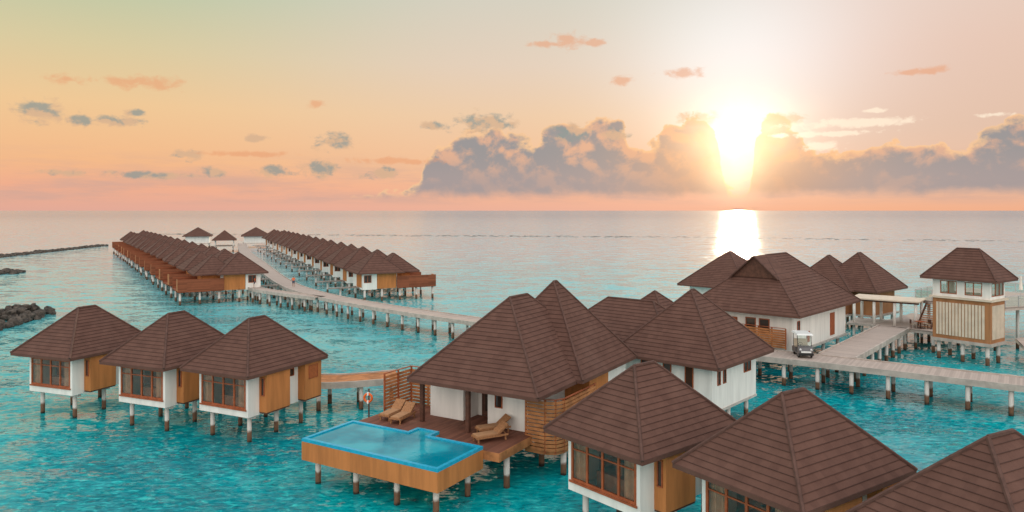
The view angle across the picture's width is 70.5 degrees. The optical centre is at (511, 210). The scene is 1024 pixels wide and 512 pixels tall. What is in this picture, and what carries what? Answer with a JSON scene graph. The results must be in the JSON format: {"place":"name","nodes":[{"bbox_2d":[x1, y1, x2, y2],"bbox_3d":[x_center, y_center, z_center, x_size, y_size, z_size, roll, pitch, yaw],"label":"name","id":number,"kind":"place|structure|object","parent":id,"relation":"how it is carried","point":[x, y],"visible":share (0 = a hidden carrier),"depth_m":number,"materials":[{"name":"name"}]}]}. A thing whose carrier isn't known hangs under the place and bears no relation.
{"place":"outdoors","nodes":[
{"label":"outdoors","id":0,"kind":"place"},
{"bbox_2d":[0,211,1023,511],"bbox_3d":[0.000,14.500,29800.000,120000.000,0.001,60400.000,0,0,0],"label":"sea","id":1,"kind":"structure","parent":0,"point":[58,457],"depth_m":93.86,"materials":[{"name":"liquid"}]},
{"bbox_2d":[0,315,8,320],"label":"boulder","id":2,"kind":"object","parent":1,"relation":"on","point":[4,317],"visible":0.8,"depth_m":92.54,"materials":[{"name":"grey stone"}]},
{"bbox_2d":[3,323,11,328],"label":"boulder","id":3,"kind":"object","parent":1,"relation":"on","point":[7,325],"visible":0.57,"depth_m":89.31,"materials":[{"name":"grey stone"}]},
{"bbox_2d":[0,268,25,274],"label":"breakwater","id":4,"kind":"object","parent":1,"relation":"in","point":[9,271],"visible":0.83,"depth_m":166.52,"materials":[{"name":"grey stone"}]},
{"bbox_2d":[11,320,20,325],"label":"boulder","id":5,"kind":"object","parent":1,"relation":"in","point":[16,322],"visible":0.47,"depth_m":91.27,"materials":[{"name":"grey stone"}]},
{"bbox_2d":[14,317,23,324],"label":"boulder","id":6,"kind":"object","parent":1,"relation":"on","point":[19,319],"visible":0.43,"depth_m":92.15,"materials":[{"name":"grey stone"}]},
{"bbox_2d":[19,313,30,318],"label":"boulder","id":7,"kind":"object","parent":1,"relation":"on","point":[24,315],"visible":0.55,"depth_m":94.70,"materials":[{"name":"grey stone"}]},
{"bbox_2d":[36,310,44,317],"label":"boulder","id":8,"kind":"object","parent":1,"relation":"on","point":[40,313],"visible":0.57,"depth_m":97.95,"materials":[{"name":"grey stone"}]},
{"bbox_2d":[44,306,54,313],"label":"boulder","id":9,"kind":"object","parent":1,"relation":"on","point":[49,309],"visible":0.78,"depth_m":101.45,"materials":[{"name":"grey stone"}]},
{"bbox_2d":[0,244,107,257],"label":"breakwater","id":10,"kind":"object","parent":1,"relation":"in","point":[42,251],"visible":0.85,"depth_m":251.11,"materials":[{"name":"grey stone"}]},
{"bbox_2d":[10,305,140,417],"bbox_3d":[-31.317,11.254,53.400,5.957,8.492,7.357,0,0,21],"label":"overwater villa","id":11,"kind":"object","parent":1,"relation":"in","point":[66,353],"visible":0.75,"depth_m":51.34,"materials":[{"name":"brown"}]},
{"bbox_2d":[29,358,70,389],"bbox_3d":[-32.285,11.340,50.891,4.000,2.120,0.410,0,0,21],"label":"window","id":12,"kind":"structure","parent":11,"relation":"in","point":[38,363],"depth_m":50.79,"materials":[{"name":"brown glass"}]},
{"bbox_2d":[85,360,88,375],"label":"side window","id":13,"kind":"structure","parent":11,"relation":"in","point":[86,361],"depth_m":50.73,"materials":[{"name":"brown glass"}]},
{"bbox_2d":[112,230,145,253],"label":"row villa","id":14,"kind":"object","parent":1,"relation":"in","point":[125,236],"visible":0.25,"depth_m":246.91,"materials":[{"name":"brown wood"}]},
{"bbox_2d":[115,231,149,255],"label":"row villa","id":15,"kind":"object","parent":1,"relation":"in","point":[134,233],"visible":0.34,"depth_m":236.88,"materials":[{"name":"brown wood"}]},
{"bbox_2d":[116,232,152,256],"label":"row villa","id":16,"kind":"object","parent":1,"relation":"in","point":[137,234],"visible":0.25,"depth_m":227.16,"materials":[{"name":"brown wood"}]},
{"bbox_2d":[118,233,157,258],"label":"row villa","id":17,"kind":"object","parent":1,"relation":"in","point":[134,240],"visible":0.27,"depth_m":217.21,"materials":[{"name":"brown wood"}]},
{"bbox_2d":[122,234,162,261],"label":"row villa","id":18,"kind":"object","parent":1,"relation":"in","point":[142,238],"visible":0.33,"depth_m":207.30,"materials":[{"name":"brown wood"}]},
{"bbox_2d":[125,235,167,264],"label":"row villa","id":19,"kind":"object","parent":1,"relation":"in","point":[141,244],"visible":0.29,"depth_m":196.27,"materials":[{"name":"brown wood"}]},
{"bbox_2d":[130,236,173,267],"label":"row villa","id":20,"kind":"object","parent":1,"relation":"in","point":[153,241],"visible":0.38,"depth_m":186.29,"materials":[{"name":"brown wood"}]},
{"bbox_2d":[133,238,181,271],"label":"row villa","id":21,"kind":"object","parent":1,"relation":"in","point":[155,245],"visible":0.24,"depth_m":176.00,"materials":[{"name":"brown wood"}]},
{"bbox_2d":[99,310,224,431],"bbox_3d":[-23.313,11.254,50.347,5.957,8.492,7.357,0,0,23],"label":"overwater villa","id":22,"kind":"object","parent":1,"relation":"in","point":[150,360],"visible":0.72,"depth_m":48.20,"materials":[{"name":"brown tile"}]},
{"bbox_2d":[119,367,162,401],"bbox_3d":[-24.366,11.340,47.865,4.000,2.120,0.410,0,0,23],"label":"window","id":23,"kind":"structure","parent":22,"relation":"in","point":[128,372],"depth_m":47.77,"materials":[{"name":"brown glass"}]},
{"bbox_2d":[178,369,181,386],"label":"side window","id":24,"kind":"structure","parent":22,"relation":"in","point":[179,372],"depth_m":47.63,"materials":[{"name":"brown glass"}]},
{"bbox_2d":[138,239,188,275],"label":"row villa","id":25,"kind":"object","parent":1,"relation":"in","point":[163,246],"visible":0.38,"depth_m":165.94,"materials":[{"name":"brown wood"}]},
{"bbox_2d":[144,241,197,279],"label":"row villa","id":26,"kind":"object","parent":1,"relation":"in","point":[169,249],"visible":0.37,"depth_m":155.84,"materials":[{"name":"brown wood"}]},
{"bbox_2d":[150,243,207,284],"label":"row villa","id":27,"kind":"object","parent":1,"relation":"in","point":[180,249],"visible":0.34,"depth_m":145.77,"materials":[{"name":"brown wood"}]},
{"bbox_2d":[155,246,219,290],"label":"row villa","id":28,"kind":"object","parent":1,"relation":"in","point":[184,256],"visible":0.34,"depth_m":135.39,"materials":[{"name":"brown wood"}]},
{"bbox_2d":[182,227,212,247],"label":"pavilion","id":29,"kind":"structure","parent":1,"relation":"on","point":[197,235],"depth_m":280.27,"materials":[{"name":"brown"}]},
{"bbox_2d":[163,249,267,297],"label":"row villa","id":30,"kind":"object","parent":1,"relation":"in","point":[186,265],"visible":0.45,"depth_m":125.25,"materials":[{"name":"brown wood"}]},
{"bbox_2d":[212,230,236,251],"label":"pavilion","id":31,"kind":"structure","parent":1,"relation":"in","point":[224,235],"depth_m":253.36,"materials":[{"name":"brown wood"}]},
{"bbox_2d":[172,252,278,305],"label":"row villa","id":32,"kind":"object","parent":1,"relation":"in","point":[238,271],"visible":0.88,"depth_m":114.64,"materials":[{"name":"brown"}]},
{"bbox_2d":[248,275,255,282],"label":"window","id":33,"kind":"structure","parent":32,"relation":"in","point":[250,277],"depth_m":115.66,"materials":[{"name":"brown glass"}]},
{"bbox_2d":[179,315,327,442],"bbox_3d":[-16.928,11.254,48.107,5.957,8.492,7.357,0,0,26],"label":"overwater villa","id":34,"kind":"object","parent":1,"relation":"in","point":[250,368],"visible":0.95,"depth_m":46.39,"materials":[{"name":"brown wood"}]},
{"bbox_2d":[199,374,245,411],"bbox_3d":[-18.109,11.340,45.684,4.000,2.120,0.410,0,0,26],"label":"window","id":35,"kind":"structure","parent":34,"relation":"in","point":[209,379],"depth_m":45.58,"materials":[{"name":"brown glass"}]},
{"bbox_2d":[261,377,264,395],"bbox_3d":[-15.576,11.025,45.309,0.280,1.150,0.080,0,0,26],"label":"side window","id":36,"kind":"structure","parent":34,"relation":"in","point":[262,379],"depth_m":45.27,"materials":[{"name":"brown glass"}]},
{"bbox_2d":[290,368,293,375],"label":"side window","id":37,"kind":"structure","parent":34,"relation":"in","point":[292,369],"depth_m":48.03,"materials":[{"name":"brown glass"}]},
{"bbox_2d":[241,227,267,247],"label":"pavilion","id":38,"kind":"structure","parent":1,"relation":"on","point":[254,235],"depth_m":281.71,"materials":[{"name":"brown"}]},
{"bbox_2d":[252,229,286,250],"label":"row villa","id":39,"kind":"object","parent":1,"relation":"in","point":[267,235],"visible":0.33,"depth_m":258.95,"materials":[{"name":"brown wood"}]},
{"bbox_2d":[255,230,290,252],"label":"row villa","id":40,"kind":"object","parent":1,"relation":"in","point":[272,235],"visible":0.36,"depth_m":248.93,"materials":[{"name":"brown wood"}]},
{"bbox_2d":[258,231,295,254],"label":"row villa","id":41,"kind":"object","parent":1,"relation":"in","point":[275,237],"visible":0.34,"depth_m":237.65,"materials":[{"name":"brown wood"}]},
{"bbox_2d":[238,243,322,306],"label":"boardwalk","id":42,"kind":"structure","parent":1,"relation":"on","point":[273,276],"depth_m":132.02,"materials":[{"name":"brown wood"}]},
{"bbox_2d":[261,232,300,256],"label":"row villa","id":43,"kind":"object","parent":1,"relation":"in","point":[280,237],"visible":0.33,"depth_m":226.35,"materials":[{"name":"brown wood"}]},
{"bbox_2d":[265,233,305,259],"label":"row villa","id":44,"kind":"object","parent":1,"relation":"in","point":[282,248],"visible":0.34,"depth_m":215.28,"materials":[{"name":"brown wood"}]},
{"bbox_2d":[247,287,325,311],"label":"boardwalk","id":45,"kind":"structure","parent":1,"relation":"on","point":[268,292],"depth_m":108.75,"materials":[{"name":"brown wood"}]},
{"bbox_2d":[269,234,312,261],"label":"row villa","id":46,"kind":"object","parent":1,"relation":"in","point":[288,242],"visible":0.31,"depth_m":204.78,"materials":[{"name":"brown wood"}]},
{"bbox_2d":[273,235,319,264],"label":"row villa","id":47,"kind":"object","parent":1,"relation":"in","point":[295,243],"visible":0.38,"depth_m":193.47,"materials":[{"name":"brown wood"}]},
{"bbox_2d":[279,237,327,268],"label":"row villa","id":48,"kind":"object","parent":1,"relation":"in","point":[300,245],"visible":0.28,"depth_m":182.69,"materials":[{"name":"brown wood"}]},
{"bbox_2d":[284,239,336,271],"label":"row villa","id":49,"kind":"object","parent":1,"relation":"in","point":[308,247],"visible":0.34,"depth_m":171.81,"materials":[{"name":"brown wood"}]},
{"bbox_2d":[291,241,344,275],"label":"row villa","id":50,"kind":"object","parent":1,"relation":"in","point":[317,249],"visible":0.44,"depth_m":160.09,"materials":[{"name":"brown wood"}]},
{"bbox_2d":[298,243,357,280],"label":"row villa","id":51,"kind":"object","parent":1,"relation":"in","point":[325,253],"visible":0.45,"depth_m":149.81,"materials":[{"name":"brown wood"}]},
{"bbox_2d":[306,245,370,286],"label":"row villa","id":52,"kind":"object","parent":1,"relation":"in","point":[338,255],"visible":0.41,"depth_m":138.89,"materials":[{"name":"brown wood"}]},
{"bbox_2d":[305,369,402,411],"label":"boardwalk","id":53,"kind":"structure","parent":1,"relation":"on","point":[359,381],"depth_m":53.10,"materials":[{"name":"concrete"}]},
{"bbox_2d":[317,248,413,293],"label":"row villa","id":54,"kind":"object","parent":1,"relation":"in","point":[348,260],"visible":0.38,"depth_m":127.55,"materials":[{"name":"brown wood"}]},
{"bbox_2d":[363,388,372,416],"bbox_3d":[-9.016,13.350,45.511,0.642,4.300,0.280,0,0,10],"label":"lifebuoy stand","id":55,"kind":"object","parent":1,"relation":"in","point":[369,395],"visible":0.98,"depth_m":45.45,"materials":[{"name":"paint"}]},
{"bbox_2d":[328,251,435,300],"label":"row villa","id":56,"kind":"object","parent":1,"relation":"in","point":[373,270],"visible":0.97,"depth_m":117.28,"materials":[{"name":"brown wood"}]},
{"bbox_2d":[364,275,370,282],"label":"window","id":57,"kind":"structure","parent":56,"relation":"in","point":[367,278],"depth_m":115.04,"materials":[{"name":"brown glass"}]},
{"bbox_2d":[302,420,482,511],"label":"plunge pool","id":58,"kind":"structure","parent":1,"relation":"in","point":[429,460],"depth_m":36.69,"materials":[{"name":"liquid"}]},
{"bbox_2d":[306,292,481,338],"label":"boardwalk","id":59,"kind":"structure","parent":1,"relation":"on","point":[451,319],"depth_m":90.12,"materials":[{"name":"grey wood"}]},
{"bbox_2d":[360,280,636,488],"bbox_3d":[-0.486,9.979,44.947,11.933,11.042,14.383,0,0,31],"label":"pool villa","id":60,"kind":"object","parent":1,"relation":"in","point":[530,365],"visible":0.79,"depth_m":41.62,"materials":[{"name":"brown"}]},
{"bbox_2d":[378,398,405,420],"bbox_3d":[-7.101,11.870,43.186,0.720,0.860,1.910,0,0,24],"label":"sun lounger","id":61,"kind":"object","parent":60,"relation":"on","point":[396,407],"visible":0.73,"depth_m":43.28,"materials":[{"name":"wicker"}]},
{"bbox_2d":[389,401,415,424],"bbox_3d":[-6.389,11.870,42.525,0.720,0.860,1.910,0,0,22],"label":"sun lounger","id":62,"kind":"object","parent":60,"relation":"on","point":[407,410],"visible":1,"depth_m":42.64,"materials":[{"name":"fabric"}]},
{"bbox_2d":[482,393,487,415],"bbox_3d":[-1.366,11.250,43.322,1.000,2.100,0.090,0,0,31],"label":"door","id":63,"kind":"structure","parent":60,"relation":"in","point":[484,396],"depth_m":43.44,"materials":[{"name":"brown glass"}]},
{"bbox_2d":[471,420,508,443],"bbox_3d":[-1.174,11.870,38.812,1.910,0.860,0.720,0,0,-28],"label":"sun lounger","id":64,"kind":"object","parent":60,"relation":"on","point":[499,428],"visible":1,"depth_m":38.71,"materials":[{"name":"fabric"}]},
{"bbox_2d":[475,413,510,432],"bbox_3d":[-1.045,11.870,40.193,1.910,0.860,0.720,0,0,-25],"label":"sun lounger","id":65,"kind":"object","parent":60,"relation":"on","point":[505,417],"visible":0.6,"depth_m":40.13,"materials":[{"name":"wicker"}]},
{"bbox_2d":[495,396,502,408],"bbox_3d":[-0.759,10.800,41.133,0.500,0.800,0.080,0,0,31],"label":"window","id":66,"kind":"structure","parent":60,"relation":"in","point":[498,399],"depth_m":41.10,"materials":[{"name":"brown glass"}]},
{"bbox_2d":[367,235,633,236],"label":"reef","id":67,"kind":"object","parent":1,"relation":"on","point":[512,235],"visible":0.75,"depth_m":404.10},
{"bbox_2d":[543,360,736,511],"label":"overwater villa","id":68,"kind":"object","parent":1,"relation":"in","point":[631,433],"visible":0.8,"depth_m":31.75,"materials":[{"name":"brown wood"}]},
{"bbox_2d":[569,442,636,508],"bbox_3d":[4.035,11.340,31.765,0.410,2.120,4.000,0,0,-40],"label":"window","id":69,"kind":"structure","parent":68,"relation":"in","point":[582,453],"depth_m":31.67,"materials":[{"name":"brown wood"}]},
{"bbox_2d":[657,460,662,487],"bbox_3d":[6.198,11.025,30.397,0.080,1.150,0.280,0,0,-40],"label":"side window","id":70,"kind":"structure","parent":68,"relation":"in","point":[659,463],"depth_m":30.37,"materials":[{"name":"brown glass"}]},
{"bbox_2d":[589,288,774,414],"bbox_3d":[11.833,10.454,54.967,15.455,10.092,14.556,0,0,42],"label":"water villa","id":71,"kind":"object","parent":1,"relation":"in","point":[700,343],"visible":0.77,"depth_m":48.64,"materials":[{"name":"brown tile"}]},
{"bbox_2d":[663,363,670,371],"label":"window","id":72,"kind":"structure","parent":71,"relation":"in","point":[668,366],"depth_m":47.88,"materials":[{"name":"brown glass"}]},
{"bbox_2d":[685,367,693,388],"bbox_3d":[11.439,10.825,46.820,0.620,1.550,0.080,0,0,42],"label":"door","id":73,"kind":"structure","parent":71,"relation":"in","point":[689,372],"depth_m":46.80,"materials":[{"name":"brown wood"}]},
{"bbox_2d":[717,372,720,385],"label":"window","id":74,"kind":"structure","parent":71,"relation":"in","point":[718,373],"depth_m":46.39,"materials":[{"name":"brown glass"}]},
{"bbox_2d":[723,369,726,383],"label":"window","id":75,"kind":"structure","parent":71,"relation":"in","point":[724,371],"depth_m":47.02,"materials":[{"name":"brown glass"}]},
{"bbox_2d":[744,361,750,372],"bbox_3d":[16.096,10.550,49.581,0.080,0.900,1.100,0,0,42],"label":"window","id":76,"kind":"structure","parent":71,"relation":"in","point":[747,365],"depth_m":49.54,"materials":[{"name":"brown glass"}]},
{"bbox_2d":[677,250,745,293],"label":"pavilion","id":77,"kind":"structure","parent":1,"relation":"in","point":[715,272],"depth_m":93.33,"materials":[{"name":"brown wood"}]},
{"bbox_2d":[703,252,860,370],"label":"reception building","id":78,"kind":"structure","parent":1,"relation":"on","point":[773,300],"depth_m":68.36,"materials":[{"name":"brown tile"}]},
{"bbox_2d":[745,317,755,331],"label":"window","id":79,"kind":"structure","parent":78,"relation":"in","point":[748,320],"depth_m":67.24,"materials":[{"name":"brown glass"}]},
{"bbox_2d":[759,318,769,332],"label":"window","id":80,"kind":"structure","parent":78,"relation":"in","point":[762,322],"depth_m":66.37,"materials":[{"name":"brown wood"}]},
{"bbox_2d":[830,312,834,335],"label":"door","id":81,"kind":"structure","parent":78,"relation":"in","point":[832,315],"depth_m":71.75,"materials":[{"name":"brown wood"}]},
{"bbox_2d":[671,387,917,511],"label":"overwater villa","id":82,"kind":"object","parent":1,"relation":"in","point":[801,449],"visible":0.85,"depth_m":27.04,"materials":[{"name":"brown wood"}]},
{"bbox_2d":[706,481,782,511],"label":"window","id":83,"kind":"structure","parent":82,"relation":"in","point":[719,496],"depth_m":28.14,"materials":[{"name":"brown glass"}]},
{"bbox_2d":[811,255,859,329],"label":"pavilion","id":84,"kind":"structure","parent":1,"relation":"on","point":[827,266],"depth_m":89.65,"materials":[{"name":"brown"}]},
{"bbox_2d":[650,236,1023,241],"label":"reef","id":85,"kind":"object","parent":1,"relation":"on","point":[832,238],"visible":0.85,"depth_m":362.09},
{"bbox_2d":[818,324,910,381],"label":"boardwalk","id":86,"kind":"structure","parent":1,"relation":"on","point":[868,342],"depth_m":68.07,"materials":[{"name":"grey wood"}]},
{"bbox_2d":[839,252,907,320],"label":"pavilion","id":87,"kind":"structure","parent":1,"relation":"in","point":[863,273],"depth_m":88.64,"materials":[{"name":"brown"}]},
{"bbox_2d":[756,350,1023,415],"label":"boardwalk","id":88,"kind":"structure","parent":1,"relation":"on","point":[968,379],"depth_m":56.09,"materials":[{"name":"grey wood"}]},
{"bbox_2d":[791,330,813,357],"bbox_3d":[24.594,11.312,61.355,1.320,1.984,2.390,0,0,8],"label":"golf cart","id":89,"kind":"object","parent":88,"relation":"on","point":[801,347],"visible":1,"depth_m":60.83,"materials":[{"name":"white plastic"}]},
{"bbox_2d":[874,313,959,352],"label":"platform","id":90,"kind":"structure","parent":1,"relation":"on","point":[905,323],"depth_m":78.22,"materials":[{"name":"brown wood"}]},
{"bbox_2d":[847,294,925,348],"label":"pergola","id":91,"kind":"object","parent":90,"relation":"on","point":[861,321],"visible":0.6,"depth_m":78.98,"materials":[{"name":"wood"}]},
{"bbox_2d":[917,302,932,328],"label":"staircase","id":92,"kind":"structure","parent":90,"relation":"on","point":[923,310],"depth_m":76.59,"materials":[{"name":"grey wood"}]},
{"bbox_2d":[845,428,1023,511],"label":"overwater villa","id":93,"kind":"object","parent":1,"relation":"in","point":[985,473],"visible":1,"depth_m":22.38,"materials":[{"name":"brown wood"}]},
{"bbox_2d":[919,247,1018,365],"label":"lookout tower","id":94,"kind":"structure","parent":1,"relation":"in","point":[962,316],"depth_m":68.94,"materials":[{"name":"brown wood"}]},
{"bbox_2d":[940,280,956,293],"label":"window","id":95,"kind":"structure","parent":94,"relation":"in","point":[940,280],"depth_m":70.17,"materials":[{"name":"brown wood"}]},
{"bbox_2d":[965,282,981,296],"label":"window","id":96,"kind":"structure","parent":94,"relation":"in","point":[965,282],"depth_m":68.36,"materials":[{"name":"brown wood"}]},
{"bbox_2d":[992,283,1003,296],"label":"window","id":97,"kind":"structure","parent":94,"relation":"in","point":[992,283],"depth_m":68.29,"materials":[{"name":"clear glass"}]},
{"bbox_2d":[915,282,1023,350],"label":"platform","id":98,"kind":"structure","parent":1,"relation":"on","point":[1014,302],"depth_m":78.97,"materials":[{"name":"white wood"}]},
{"bbox_2d":[1015,338,1023,349],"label":"platform","id":99,"kind":"structure","parent":1,"relation":"on","point":[1019,342],"depth_m":69.41,"materials":[{"name":"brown wood"}]},
{"bbox_2d":[0,0,1023,210],"label":"sky","id":100,"kind":"structure","parent":0,"point":[106,105],"materials":[{"name":"orange"}]},
{"bbox_2d":[1019,275,1023,298],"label":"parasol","id":101,"kind":"object","parent":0,"point":[1020,287],"visible":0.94,"depth_m":80.42,"materials":[{"name":"fabric"}]},
{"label":"boulder","id":102,"kind":"object","parent":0,"visible":0},
{"bbox_2d":[17,307,24,315],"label":"boulder","id":103,"kind":"object","parent":102,"relation":"on","point":[21,310],"visible":0.61,"depth_m":96.78,"materials":[{"name":"grey stone"}]},
{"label":"boulder","id":104,"kind":"object","parent":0,"visible":0},
{"bbox_2d":[23,304,31,309],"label":"boulder","id":105,"kind":"object","parent":104,"relation":"on","point":[28,306],"visible":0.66,"depth_m":98.97,"materials":[{"name":"grey stone"}]},
{"bbox_2d":[29,303,36,311],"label":"boulder","id":106,"kind":"object","parent":104,"relation":"on","point":[33,307],"visible":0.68,"depth_m":100.03,"materials":[{"name":"grey stone"}]},
{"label":"boulder","id":107,"kind":"object","parent":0,"visible":0},
{"bbox_2d":[5,309,18,315],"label":"boulder","id":108,"kind":"object","parent":107,"relation":"on","point":[13,311],"visible":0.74,"depth_m":95.21,"materials":[{"name":"grey stone"}]}
]}

